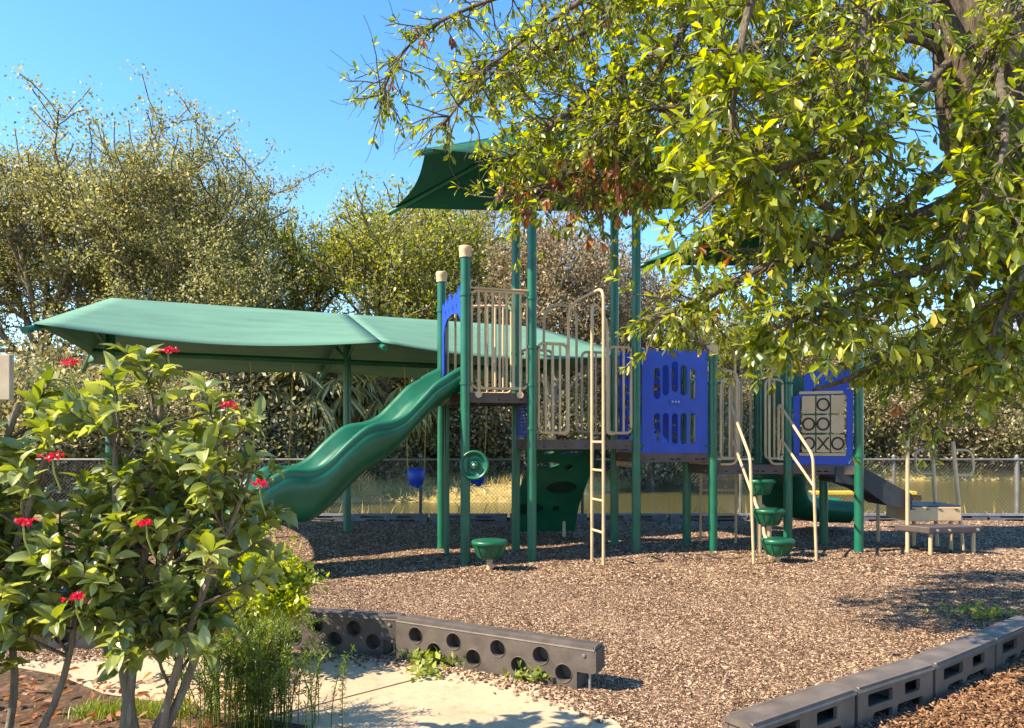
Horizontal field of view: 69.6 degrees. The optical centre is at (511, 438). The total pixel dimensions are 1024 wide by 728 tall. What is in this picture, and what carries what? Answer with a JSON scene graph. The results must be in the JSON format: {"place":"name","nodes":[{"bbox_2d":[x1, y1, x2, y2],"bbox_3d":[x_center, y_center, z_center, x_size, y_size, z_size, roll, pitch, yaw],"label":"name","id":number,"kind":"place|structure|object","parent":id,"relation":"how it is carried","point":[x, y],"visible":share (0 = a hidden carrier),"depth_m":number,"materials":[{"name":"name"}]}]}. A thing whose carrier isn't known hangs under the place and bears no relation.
{"place":"outdoors","nodes":[
{"label":"outdoors","id":0,"kind":"place"},
{"bbox_2d":[0,667,306,727],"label":"planting bed","id":1,"kind":"object","parent":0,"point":[78,693],"visible":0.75,"depth_m":4.24,"materials":[{"name":"soil"}]},
{"bbox_2d":[0,356,136,727],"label":"flowering shrub","id":2,"kind":"object","parent":1,"relation":"on","point":[26,566],"visible":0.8,"depth_m":3.13,"materials":[{"name":"green plant"}]},
{"bbox_2d":[62,693,199,721],"bbox_3d":[-2.132,1.533,4.154,0.749,0.141,0.398,0,0,0],"label":"lawn strip","id":3,"kind":"object","parent":1,"relation":"on","point":[113,707],"visible":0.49,"depth_m":4.12,"materials":[{"name":"green plant"}]},
{"bbox_2d":[0,666,301,727],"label":"leaf litter","id":4,"kind":"object","parent":1,"relation":"on","point":[44,707],"visible":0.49,"depth_m":4.25,"materials":[{"name":"orange plant"}]},
{"bbox_2d":[26,342,297,727],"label":"flowering shrub","id":5,"kind":"object","parent":1,"relation":"on","point":[135,519],"visible":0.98,"depth_m":3.16,"materials":[{"name":"green plant"}]},
{"bbox_2d":[153,599,356,727],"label":"feathery fern","id":6,"kind":"object","parent":1,"relation":"on","point":[250,674],"visible":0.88,"depth_m":3.90,"materials":[{"name":"green plant"}]},
{"bbox_2d":[0,653,621,727],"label":"path","id":7,"kind":"structure","parent":0,"point":[428,702],"depth_m":4.41,"materials":[{"name":"concrete"}]},
{"bbox_2d":[98,516,330,669],"bbox_3d":[-1.958,1.073,5.005,1.335,1.063,1.145,0,0,0],"label":"lime shrub","id":8,"kind":"object","parent":7,"relation":"on","point":[289,595],"visible":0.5,"depth_m":4.88,"materials":[{"name":"green plant"}]},
{"bbox_2d":[2,652,607,725],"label":"spilled chips","id":9,"kind":"object","parent":7,"relation":"on","point":[560,696],"visible":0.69,"depth_m":4.75,"materials":[{"name":"brown wood"}]},
{"bbox_2d":[269,678,416,716],"bbox_3d":[-1.348,1.552,4.115,1.964,0.001,0.012,0,0,-42],"label":"path joint","id":10,"kind":"object","parent":7,"relation":"on","point":[351,695],"visible":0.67,"depth_m":4.47,"materials":[{"name":"grey concrete"}]},
{"bbox_2d":[0,0,1020,362],"label":"sky","id":11,"kind":"structure","parent":0,"point":[266,61],"materials":[{"name":"blue"}]},
{"bbox_2d":[17,461,1023,625],"bbox_3d":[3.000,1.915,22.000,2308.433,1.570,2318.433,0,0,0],"label":"ground","id":12,"kind":"structure","parent":0,"point":[999,471],"depth_m":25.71,"materials":[{"name":"yellow plant"}]},
{"bbox_2d":[0,144,76,363],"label":"oak tree","id":13,"kind":"object","parent":12,"relation":"on","point":[6,315],"visible":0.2,"depth_m":29.48,"materials":[{"name":"green plant"}]},
{"bbox_2d":[0,341,104,495],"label":"understory bush","id":14,"kind":"object","parent":12,"relation":"on","point":[16,400],"visible":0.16,"depth_m":16.83,"materials":[{"name":"green plant"}]},
{"bbox_2d":[0,314,126,492],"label":"understory bush","id":15,"kind":"object","parent":12,"relation":"on","point":[66,354],"visible":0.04,"depth_m":22.86,"materials":[{"name":"green plant"}]},
{"bbox_2d":[0,58,216,375],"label":"oak tree","id":16,"kind":"object","parent":12,"relation":"on","point":[18,242],"visible":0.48,"depth_m":26.84,"materials":[{"name":"green plant"}]},
{"bbox_2d":[16,607,217,650],"bbox_3d":[-2.986,1.478,5.685,1.475,0.365,0.152,0,0,-10],"label":"border timber","id":17,"kind":"object","parent":12,"relation":"on","point":[81,643],"visible":0.02,"depth_m":5.56,"materials":[{"name":"grey plastic"}]},
{"bbox_2d":[0,344,253,501],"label":"understory bush","id":18,"kind":"object","parent":12,"relation":"on","point":[63,376],"visible":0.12,"depth_m":17.90,"materials":[{"name":"green plant"}]},
{"bbox_2d":[0,136,276,309],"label":"oak tree","id":19,"kind":"object","parent":12,"relation":"on","point":[120,214],"visible":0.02,"depth_m":34.29,"materials":[{"name":"green plant"}]},
{"bbox_2d":[9,331,290,452],"bbox_3d":[-12.127,-0.990,24.196,9.950,6.636,8.820,0,0,11],"label":"understory bush","id":20,"kind":"object","parent":12,"relation":"on","point":[78,364],"visible":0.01,"depth_m":22.61,"materials":[{"name":"green plant"}]},
{"bbox_2d":[43,366,284,501],"bbox_3d":[-9.552,0.160,19.284,5.836,4.644,7.127,0,0,-37],"label":"understory bush","id":21,"kind":"object","parent":12,"relation":"on","point":[175,408],"visible":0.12,"depth_m":18.08,"materials":[{"name":"green plant"}]},
{"bbox_2d":[0,60,336,376],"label":"oak tree","id":22,"kind":"object","parent":12,"relation":"on","point":[188,275],"visible":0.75,"depth_m":25.77,"materials":[{"name":"green plant"}]},
{"bbox_2d":[54,348,351,494],"bbox_3d":[-10.219,-0.703,24.752,11.403,7.430,9.337,0,0,-31],"label":"understory bush","id":23,"kind":"object","parent":12,"relation":"on","point":[299,447],"visible":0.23,"depth_m":23.65,"materials":[{"name":"green plant"}]},
{"bbox_2d":[137,186,389,312],"bbox_3d":[-11.584,-4.843,33.733,10.815,13.027,11.100,0,0,-32],"label":"oak tree","id":24,"kind":"object","parent":12,"relation":"on","point":[299,303],"visible":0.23,"depth_m":32.16,"materials":[{"name":"green plant"}]},
{"bbox_2d":[234,372,330,461],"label":"palm tree","id":25,"kind":"object","parent":12,"relation":"on","point":[298,385],"visible":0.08,"depth_m":25.53,"materials":[{"name":"green plant"}]},
{"bbox_2d":[221,607,405,655],"bbox_3d":[-1.520,1.478,5.600,1.480,0.365,0.152,0,0,14],"label":"border timber","id":26,"kind":"object","parent":12,"relation":"on","point":[364,632],"visible":0.55,"depth_m":5.47,"materials":[{"name":"grey plastic"}]},
{"bbox_2d":[246,372,386,453],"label":"palm tree","id":27,"kind":"object","parent":12,"relation":"on","point":[332,385],"visible":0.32,"depth_m":24.79,"materials":[{"name":"green plant"}]},
{"bbox_2d":[314,513,342,520],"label":"border timber","id":28,"kind":"object","parent":12,"relation":"on","point":[332,516],"visible":0.16,"depth_m":14.29,"materials":[{"name":"grey plastic"}]},
{"bbox_2d":[241,303,435,472],"bbox_3d":[-8.454,-1.269,30.757,11.204,8.915,13.684,0,0,23],"label":"understory bush","id":29,"kind":"object","parent":12,"relation":"on","point":[332,397],"visible":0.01,"depth_m":26.69,"materials":[{"name":"green plant"}]},
{"bbox_2d":[312,372,436,479],"bbox_3d":[-4.760,-1.322,28.002,5.475,6.329,5.382,0,0,16],"label":"palm tree","id":30,"kind":"object","parent":12,"relation":"on","point":[371,406],"visible":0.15,"depth_m":26.50,"materials":[{"name":"green plant"}]},
{"bbox_2d":[296,372,455,483],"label":"understory bush","id":31,"kind":"object","parent":12,"relation":"on","point":[398,454],"visible":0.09,"depth_m":27.44,"materials":[{"name":"green plant"}]},
{"bbox_2d":[351,513,428,520],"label":"border timber","id":32,"kind":"object","parent":12,"relation":"on","point":[388,516],"visible":0.83,"depth_m":14.27,"materials":[{"name":"grey plastic"}]},
{"bbox_2d":[387,378,454,468],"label":"understory bush","id":33,"kind":"object","parent":12,"relation":"on","point":[394,380],"visible":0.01,"depth_m":29.21,"materials":[{"name":"green plant"}]},
{"bbox_2d":[273,170,577,402],"bbox_3d":[-3.933,-5.072,31.206,11.424,13.760,11.725,0,0,28],"label":"oak tree","id":34,"kind":"object","parent":12,"relation":"on","point":[423,256],"visible":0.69,"depth_m":29.64,"materials":[{"name":"green plant"}]},
{"bbox_2d":[332,139,521,319],"bbox_3d":[-3.672,-7.314,40.701,12.031,17.907,12.427,0,0,-42],"label":"oak tree","id":35,"kind":"object","parent":12,"relation":"on","point":[480,217],"depth_m":38.69,"materials":[{"name":"green plant"}]},
{"bbox_2d":[405,407,456,474],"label":"palm tree","id":36,"kind":"object","parent":12,"relation":"on","point":[433,437],"visible":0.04,"depth_m":29.17,"materials":[{"name":"green plant"}]},
{"bbox_2d":[352,377,526,476],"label":"understory bush","id":37,"kind":"object","parent":12,"relation":"on","point":[431,470],"visible":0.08,"depth_m":29.37,"materials":[{"name":"green plant"}]},
{"bbox_2d":[427,513,507,520],"bbox_3d":[-0.867,1.552,14.343,1.563,0.195,0.180,0,0,1],"label":"border timber","id":38,"kind":"object","parent":12,"relation":"on","point":[490,516],"visible":0.44,"depth_m":14.26,"materials":[{"name":"grey plastic"}]},
{"bbox_2d":[412,321,524,476],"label":"understory bush","id":39,"kind":"object","parent":12,"relation":"on","point":[456,466],"visible":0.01,"depth_m":30.12,"materials":[{"name":"green plant"}]},
{"bbox_2d":[453,378,525,474],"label":"palm tree","id":40,"kind":"object","parent":12,"relation":"on","point":[491,462],"visible":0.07,"depth_m":29.87,"materials":[{"name":"green plant"}]},
{"bbox_2d":[403,379,586,472],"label":"understory bush","id":41,"kind":"object","parent":12,"relation":"on","point":[488,424],"visible":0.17,"depth_m":29.18,"materials":[{"name":"green plant"}]},
{"bbox_2d":[396,615,604,688],"bbox_3d":[-0.126,1.478,5.017,1.561,0.365,0.152,0,0,29],"label":"border timber","id":42,"kind":"object","parent":12,"relation":"on","point":[562,661],"visible":0.94,"depth_m":4.93,"materials":[{"name":"grey plastic"}]},
{"bbox_2d":[403,209,609,380],"bbox_3d":[-0.148,-5.307,37.246,11.725,13.760,11.424,0,0,32],"label":"oak tree","id":43,"kind":"object","parent":12,"relation":"on","point":[485,239],"visible":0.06,"depth_m":34.74,"materials":[{"name":"green plant"}]},
{"bbox_2d":[3,519,1023,727],"bbox_3d":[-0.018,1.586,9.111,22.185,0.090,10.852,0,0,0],"label":"wood mulch","id":44,"kind":"object","parent":12,"relation":"on","point":[763,636],"visible":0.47,"depth_m":7.38,"materials":[{"name":"brown wood"}]},
{"bbox_2d":[0,354,13,399],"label":"sign board","id":45,"kind":"object","parent":44,"relation":"on","point":[6,376],"visible":1,"depth_m":6.47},
{"bbox_2d":[20,298,619,542],"bbox_3d":[-2.800,-0.235,12.500,8.455,3.770,5.289,0,0,-24],"label":"shade canopy","id":46,"kind":"object","parent":44,"relation":"on","point":[212,338],"visible":0.79,"depth_m":11.73,"materials":[{"name":"green fabric"}]},
{"bbox_2d":[250,362,293,470],"bbox_3d":[-3.916,-0.093,12.007,0.692,2.370,0.140,0,0,-24],"label":"belt swing","id":47,"kind":"object","parent":46,"relation":"hanging from","point":[290,413],"visible":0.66,"depth_m":12.11,"materials":[{"name":"black rubber"}]},
{"bbox_2d":[404,369,427,487],"bbox_3d":[-1.693,-0.207,12.989,0.328,2.141,0.328,0,0,24],"label":"bucket swing","id":48,"kind":"object","parent":46,"relation":"hanging from","point":[416,476],"visible":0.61,"depth_m":12.88,"materials":[{"name":"blue plastic"}]},
{"bbox_2d":[470,406,486,485],"bbox_3d":[-0.641,-0.207,13.453,0.328,2.141,0.328,0,0,24],"label":"bucket swing","id":49,"kind":"object","parent":46,"relation":"hanging from","point":[479,482],"visible":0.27,"depth_m":13.37,"materials":[{"name":"blue plastic"}]},
{"bbox_2d":[471,538,507,569],"bbox_3d":[-0.271,1.425,8.889,0.440,0.409,0.440,0,0,0],"label":"stool","id":50,"kind":"object","parent":44,"relation":"on","point":[489,550],"visible":0.98,"depth_m":8.76,"materials":[{"name":"green plastic"}]},
{"bbox_2d":[168,128,980,575],"bbox_3d":[1.107,-1.304,10.279,10.899,5.912,3.764,0,0,-13],"label":"play structure","id":51,"kind":"object","parent":44,"relation":"on","point":[328,472],"visible":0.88,"depth_m":10.32,"materials":[{"name":"green plastic"}]},
{"bbox_2d":[392,599,1021,683],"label":"weeds","id":52,"kind":"object","parent":44,"relation":"on","point":[430,657],"visible":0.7,"depth_m":5.06,"materials":[{"name":"green plant"}]},
{"bbox_2d":[878,663,1023,727],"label":"bark litter","id":53,"kind":"object","parent":44,"relation":"on","point":[1005,682],"visible":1,"depth_m":4.24,"materials":[{"name":"brown wood"}]},
{"bbox_2d":[16,454,1023,516],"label":"chain link fence","id":54,"kind":"object","parent":12,"relation":"on","point":[1016,459],"visible":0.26,"depth_m":14.62,"materials":[{"name":"metal"}]},
{"bbox_2d":[432,368,609,473],"bbox_3d":[0.385,-0.590,32.143,8.403,6.686,10.263,0,0,9],"label":"understory bush","id":55,"kind":"object","parent":12,"relation":"on","point":[569,436],"visible":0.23,"depth_m":29.07,"materials":[{"name":"green plant"}]},
{"bbox_2d":[507,513,587,520],"bbox_3d":[0.684,1.552,14.341,1.563,0.195,0.180,0,0,1],"label":"border timber","id":56,"kind":"object","parent":12,"relation":"on","point":[581,516],"visible":0.27,"depth_m":14.25,"materials":[{"name":"grey plastic"}]},
{"bbox_2d":[452,211,668,465],"bbox_3d":[1.552,-4.446,28.952,8.630,12.435,8.355,0,0,-21],"label":"oak tree","id":57,"kind":"object","parent":12,"relation":"on","point":[557,271],"visible":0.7,"depth_m":27.34,"materials":[{"name":"brown plant"}]},
{"bbox_2d":[520,333,644,473],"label":"understory bush","id":58,"kind":"object","parent":12,"relation":"on","point":[572,375],"depth_m":35.44,"materials":[{"name":"green plant"}]},
{"bbox_2d":[521,368,650,470],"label":"understory bush","id":59,"kind":"object","parent":12,"relation":"on","point":[599,414],"visible":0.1,"depth_m":31.28,"materials":[{"name":"green plant"}]},
{"bbox_2d":[548,364,699,485],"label":"understory bush","id":60,"kind":"object","parent":12,"relation":"on","point":[662,472],"visible":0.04,"depth_m":32.98,"materials":[{"name":"green plant"}]},
{"bbox_2d":[559,298,692,467],"bbox_3d":[5.781,-2.606,35.693,7.236,8.715,7.426,0,0,-12],"label":"oak tree","id":61,"kind":"object","parent":12,"relation":"on","point":[605,363],"visible":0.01,"depth_m":34.79,"materials":[{"name":"green plant"}]},
{"bbox_2d":[587,513,667,520],"bbox_3d":[2.233,1.552,14.347,1.563,0.195,0.186,0,0,0],"label":"border timber","id":62,"kind":"object","parent":12,"relation":"on","point":[646,516],"visible":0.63,"depth_m":14.27,"materials":[{"name":"grey plastic"}]},
{"bbox_2d":[538,220,739,486],"bbox_3d":[5.323,-3.702,33.320,9.023,13.430,9.320,0,0,6],"label":"oak tree","id":63,"kind":"object","parent":12,"relation":"on","point":[651,285],"visible":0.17,"depth_m":31.99,"materials":[{"name":"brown plant"}]},
{"bbox_2d":[578,369,753,489],"bbox_3d":[5.700,0.011,33.934,10.263,6.686,8.403,0,0,42],"label":"understory bush","id":64,"kind":"object","parent":12,"relation":"on","point":[648,466],"visible":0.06,"depth_m":32.21,"materials":[{"name":"green plant"}]},
{"bbox_2d":[328,0,1023,468],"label":"shade tree","id":65,"kind":"object","parent":12,"relation":"on","point":[768,178],"visible":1,"depth_m":4.46,"materials":[{"name":"green plant"}]},
{"bbox_2d":[667,513,746,521],"bbox_3d":[3.783,1.552,14.357,1.563,0.195,0.193,0,0,0],"label":"border timber","id":66,"kind":"object","parent":12,"relation":"on","point":[695,516],"visible":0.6,"depth_m":14.28,"materials":[{"name":"grey plastic"}]},
{"bbox_2d":[663,386,753,482],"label":"understory bush","id":67,"kind":"object","parent":12,"relation":"on","point":[725,410],"visible":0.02,"depth_m":35.59,"materials":[{"name":"green plant"}]},
{"bbox_2d":[672,332,775,462],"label":"understory bush","id":68,"kind":"object","parent":12,"relation":"on","point":[738,372],"visible":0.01,"depth_m":40.84,"materials":[{"name":"green plant"}]},
{"bbox_2d":[691,297,778,396],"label":"oak tree","id":69,"kind":"object","parent":12,"relation":"on","point":[727,355],"visible":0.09,"depth_m":40.28,"materials":[{"name":"green plant"}]},
{"bbox_2d":[673,357,805,464],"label":"understory bush","id":70,"kind":"object","parent":12,"relation":"on","point":[745,401],"visible":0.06,"depth_m":37.36,"materials":[{"name":"green plant"}]},
{"bbox_2d":[717,368,809,474],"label":"understory bush","id":71,"kind":"object","parent":12,"relation":"on","point":[752,401],"depth_m":38.67,"materials":[{"name":"green plant"}]},
{"bbox_2d":[747,513,797,519],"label":"border timber","id":72,"kind":"object","parent":12,"relation":"on","point":[748,516],"visible":0.14,"depth_m":14.32,"materials":[{"name":"grey plastic"}]},
{"bbox_2d":[722,682,856,727],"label":"border timber","id":73,"kind":"object","parent":12,"relation":"on","point":[827,705],"visible":1,"depth_m":3.84,"materials":[{"name":"grey plastic"}]},
{"bbox_2d":[725,374,896,481],"bbox_3d":[15.101,-0.487,39.881,10.833,7.058,8.870,0,0,28],"label":"understory bush","id":74,"kind":"object","parent":12,"relation":"on","point":[868,440],"visible":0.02,"depth_m":37.89,"materials":[{"name":"green plant"}]},
{"bbox_2d":[765,342,881,452],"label":"understory bush","id":75,"kind":"object","parent":12,"relation":"on","point":[853,390],"depth_m":41.79,"materials":[{"name":"green plant"}]},
{"bbox_2d":[774,279,885,384],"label":"oak tree","id":76,"kind":"object","parent":12,"relation":"on","point":[812,362],"visible":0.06,"depth_m":39.83,"materials":[{"name":"green plant"}]},
{"bbox_2d":[792,360,917,474],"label":"understory bush","id":77,"kind":"object","parent":12,"relation":"on","point":[885,433],"visible":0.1,"depth_m":37.77,"materials":[{"name":"green plant"}]},
{"bbox_2d":[809,491,921,501],"bbox_3d":[7.155,1.502,15.300,2.610,0.835,0.280,0,0,0],"label":"bench","id":78,"kind":"object","parent":12,"relation":"on","point":[850,492],"visible":0.22,"depth_m":15.16,"materials":[{"name":"yellow paint"}]},
{"bbox_2d":[853,513,903,521],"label":"border timber","id":79,"kind":"object","parent":12,"relation":"on","point":[869,516],"visible":0.33,"depth_m":14.28,"materials":[{"name":"grey plastic"}]},
{"bbox_2d":[832,658,934,726],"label":"border timber","id":80,"kind":"object","parent":12,"relation":"on","point":[889,687],"visible":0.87,"depth_m":4.27,"materials":[{"name":"grey plastic"}]},
{"bbox_2d":[864,383,921,465],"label":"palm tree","id":81,"kind":"object","parent":12,"relation":"on","point":[886,436],"visible":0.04,"depth_m":38.75,"materials":[{"name":"green plant"}]},
{"bbox_2d":[828,367,970,475],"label":"understory bush","id":82,"kind":"object","parent":12,"relation":"on","point":[902,415],"visible":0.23,"depth_m":37.57,"materials":[{"name":"green plant"}]},
{"bbox_2d":[864,323,956,463],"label":"understory bush","id":83,"kind":"object","parent":12,"relation":"on","point":[881,374],"visible":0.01,"depth_m":45.59,"materials":[{"name":"green plant"}]},
{"bbox_2d":[851,370,1007,470],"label":"understory bush","id":84,"kind":"object","parent":12,"relation":"on","point":[900,454],"visible":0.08,"depth_m":38.17,"materials":[{"name":"green plant"}]},
{"bbox_2d":[864,317,1001,465],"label":"oak tree","id":85,"kind":"object","parent":12,"relation":"on","point":[902,334],"visible":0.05,"depth_m":40.28,"materials":[{"name":"green plant"}]},
{"bbox_2d":[864,365,1023,467],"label":"understory bush","id":86,"kind":"object","parent":12,"relation":"on","point":[964,431],"visible":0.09,"depth_m":37.62,"materials":[{"name":"green plant"}]},
{"bbox_2d":[873,372,1023,479],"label":"understory bush","id":87,"kind":"object","parent":12,"relation":"on","point":[1016,433],"visible":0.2,"depth_m":37.38,"materials":[{"name":"green plant"}]},
{"bbox_2d":[909,635,996,700],"bbox_3d":[2.869,1.508,4.805,0.975,0.285,0.180,0,0,-37],"label":"border timber","id":88,"kind":"object","parent":12,"relation":"on","point":[953,661],"visible":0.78,"depth_m":4.75,"materials":[{"name":"grey plastic"}]},
{"bbox_2d":[896,385,1023,468],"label":"understory bush","id":89,"kind":"object","parent":12,"relation":"on","point":[998,466],"visible":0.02,"depth_m":39.58,"materials":[{"name":"green plant"}]},
{"bbox_2d":[925,307,1020,466],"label":"oak tree","id":90,"kind":"object","parent":12,"relation":"on","point":[1016,326],"depth_m":40.62,"materials":[{"name":"green plant"}]},
{"bbox_2d":[962,513,987,519],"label":"border timber","id":91,"kind":"object","parent":12,"relation":"on","point":[978,516],"visible":0.26,"depth_m":14.26,"materials":[{"name":"grey plastic"}]},
{"bbox_2d":[940,400,1011,467],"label":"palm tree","id":92,"kind":"object","parent":12,"relation":"on","point":[981,435],"visible":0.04,"depth_m":38.29,"materials":[{"name":"green plant"}]},
{"bbox_2d":[941,365,1023,472],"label":"understory bush","id":93,"kind":"object","parent":12,"relation":"on","point":[995,451],"visible":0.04,"depth_m":37.89,"materials":[{"name":"green plant"}]},
{"bbox_2d":[971,616,1023,669],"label":"border timber","id":94,"kind":"object","parent":12,"relation":"on","point":[1007,635],"visible":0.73,"depth_m":5.26,"materials":[{"name":"grey plastic"}]},
{"bbox_2d":[985,513,1023,520],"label":"border timber","id":95,"kind":"object","parent":12,"relation":"on","point":[1005,516],"visible":0.69,"depth_m":14.27,"materials":[{"name":"grey plastic"}]},
{"bbox_2d":[323,480,1023,516],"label":"pond water","id":96,"kind":"structure","parent":0,"point":[997,490],"depth_m":25.74,"materials":[{"name":"yellow liquid"}]}
]}

